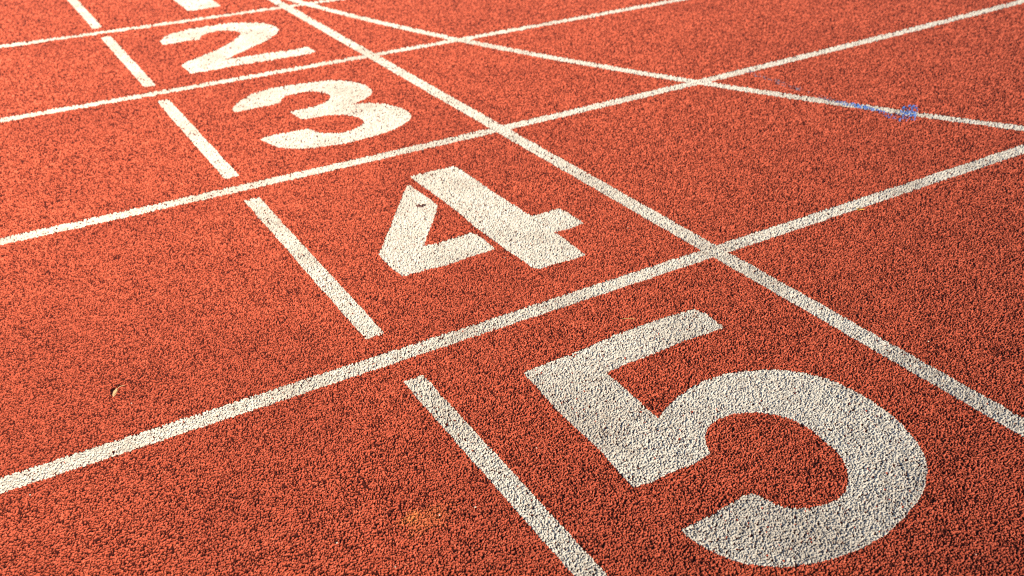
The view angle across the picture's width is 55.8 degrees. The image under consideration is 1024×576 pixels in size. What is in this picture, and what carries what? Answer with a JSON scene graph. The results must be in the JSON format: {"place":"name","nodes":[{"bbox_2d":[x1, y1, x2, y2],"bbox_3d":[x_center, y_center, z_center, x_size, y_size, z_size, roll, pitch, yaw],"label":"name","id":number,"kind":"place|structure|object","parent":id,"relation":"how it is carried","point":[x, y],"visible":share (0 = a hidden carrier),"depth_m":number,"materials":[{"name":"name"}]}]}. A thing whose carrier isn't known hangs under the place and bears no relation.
{"place":"outdoors","nodes":[
{"label":"outdoors","id":0,"kind":"place"},
{"bbox_2d":[0,0,1023,575],"bbox_3d":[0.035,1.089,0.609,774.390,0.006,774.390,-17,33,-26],"label":"running track","id":1,"kind":"structure","parent":0,"point":[170,314],"depth_m":2.59,"materials":[{"name":"red rubber"}]},
{"bbox_2d":[67,0,100,28],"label":"dash line","id":2,"kind":"object","parent":1,"relation":"on","point":[84,13],"visible":1,"depth_m":5.47,"materials":[{"name":"white paint"}]},
{"bbox_2d":[112,385,124,396],"bbox_3d":[-0.889,0.230,2.183,0.008,0.008,0.043,6,30,13],"label":"dry leaf","id":3,"kind":"object","parent":1,"relation":"on","point":[114,392],"visible":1,"depth_m":2.18,"materials":[{"name":"beige plant"}]},
{"bbox_2d":[101,36,154,86],"bbox_3d":[-1.841,-1.091,4.616,0.058,0.004,1.038,-17,33,-26],"label":"dash line","id":4,"kind":"object","parent":1,"relation":"on","point":[133,67],"visible":1,"depth_m":4.57,"materials":[{"name":"white paint"}]},
{"bbox_2d":[0,0,337,47],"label":"lane line","id":5,"kind":"object","parent":1,"relation":"on","point":[123,29],"visible":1,"depth_m":5.18,"materials":[{"name":"white paint"}]},
{"bbox_2d":[174,0,219,10],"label":"lane number","id":6,"kind":"object","parent":1,"relation":"on","point":[199,3],"visible":1,"depth_m":5.60,"materials":[{"name":"white paint"}]},
{"bbox_2d":[158,99,238,178],"bbox_3d":[-1.207,-0.582,3.669,0.057,0.004,1.020,-17,33,-26],"label":"dash line","id":7,"kind":"object","parent":1,"relation":"on","point":[170,109],"visible":1,"depth_m":3.60,"materials":[{"name":"white paint"}]},
{"bbox_2d":[160,22,314,73],"bbox_3d":[-1.408,-1.219,4.821,0.606,0.004,0.864,-17,33,-26],"label":"lane number","id":8,"kind":"object","parent":1,"relation":"on","point":[244,41],"visible":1,"depth_m":4.77,"materials":[{"name":"white paint"}]},
{"bbox_2d":[244,197,383,338],"bbox_3d":[-0.588,-0.085,2.745,0.056,0.004,0.999,-17,33,-26],"label":"dash line","id":9,"kind":"object","parent":1,"relation":"on","point":[366,322],"visible":1,"depth_m":2.67,"materials":[{"name":"white paint"}]},
{"bbox_2d":[233,80,410,148],"bbox_3d":[-0.777,-0.709,3.871,0.594,0.004,0.821,-17,33,-26],"label":"lane number","id":10,"kind":"object","parent":1,"relation":"on","point":[390,121],"visible":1,"depth_m":3.86,"materials":[{"name":"white paint"}]},
{"bbox_2d":[0,0,683,122],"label":"lane line","id":11,"kind":"object","parent":1,"relation":"on","point":[119,99],"visible":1,"depth_m":4.41,"materials":[{"name":"white paint"}]},
{"bbox_2d":[379,166,584,275],"bbox_3d":[-0.077,-0.226,2.967,0.586,0.004,0.790,0,29,3],"label":"lane number","id":12,"kind":"object","parent":1,"relation":"on","point":[407,220],"visible":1,"depth_m":2.88,"materials":[{"name":"white paint"}]},
{"bbox_2d":[404,375,606,575],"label":"dash line","id":13,"kind":"object","parent":1,"relation":"on","point":[538,507],"visible":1,"depth_m":1.88,"materials":[{"name":"white paint"}]},
{"bbox_2d":[0,145,1023,493],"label":"lane line","id":14,"kind":"object","parent":1,"relation":"on","point":[126,445],"visible":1,"depth_m":2.34,"materials":[{"name":"white paint"}]},
{"bbox_2d":[0,0,1023,244],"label":"lane line","id":15,"kind":"object","parent":1,"relation":"on","point":[380,156],"visible":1,"depth_m":3.52,"materials":[{"name":"white paint"}]},
{"bbox_2d":[270,0,1023,436],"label":"start line","id":16,"kind":"object","parent":1,"relation":"on","point":[854,330],"visible":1,"depth_m":2.65,"materials":[{"name":"white paint"}]},
{"bbox_2d":[288,0,1023,130],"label":"break line","id":17,"kind":"object","parent":1,"relation":"on","point":[745,89],"visible":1,"depth_m":4.14,"materials":[{"name":"white paint"}]},
{"bbox_2d":[524,309,927,567],"bbox_3d":[0.460,0.277,2.037,0.599,0.004,0.813,-17,33,-26],"label":"lane number","id":18,"kind":"object","parent":1,"relation":"on","point":[741,396],"visible":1,"depth_m":2.00,"materials":[{"name":"white paint"}]},
{"bbox_2d":[746,70,917,120],"bbox_3d":[1.278,-0.789,3.899,0.207,0.004,0.828,-23,35,-33],"label":"paint mark","id":19,"kind":"object","parent":1,"relation":"on","point":[873,109],"visible":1,"depth_m":3.72,"materials":[{"name":"blue paint"}]}
]}

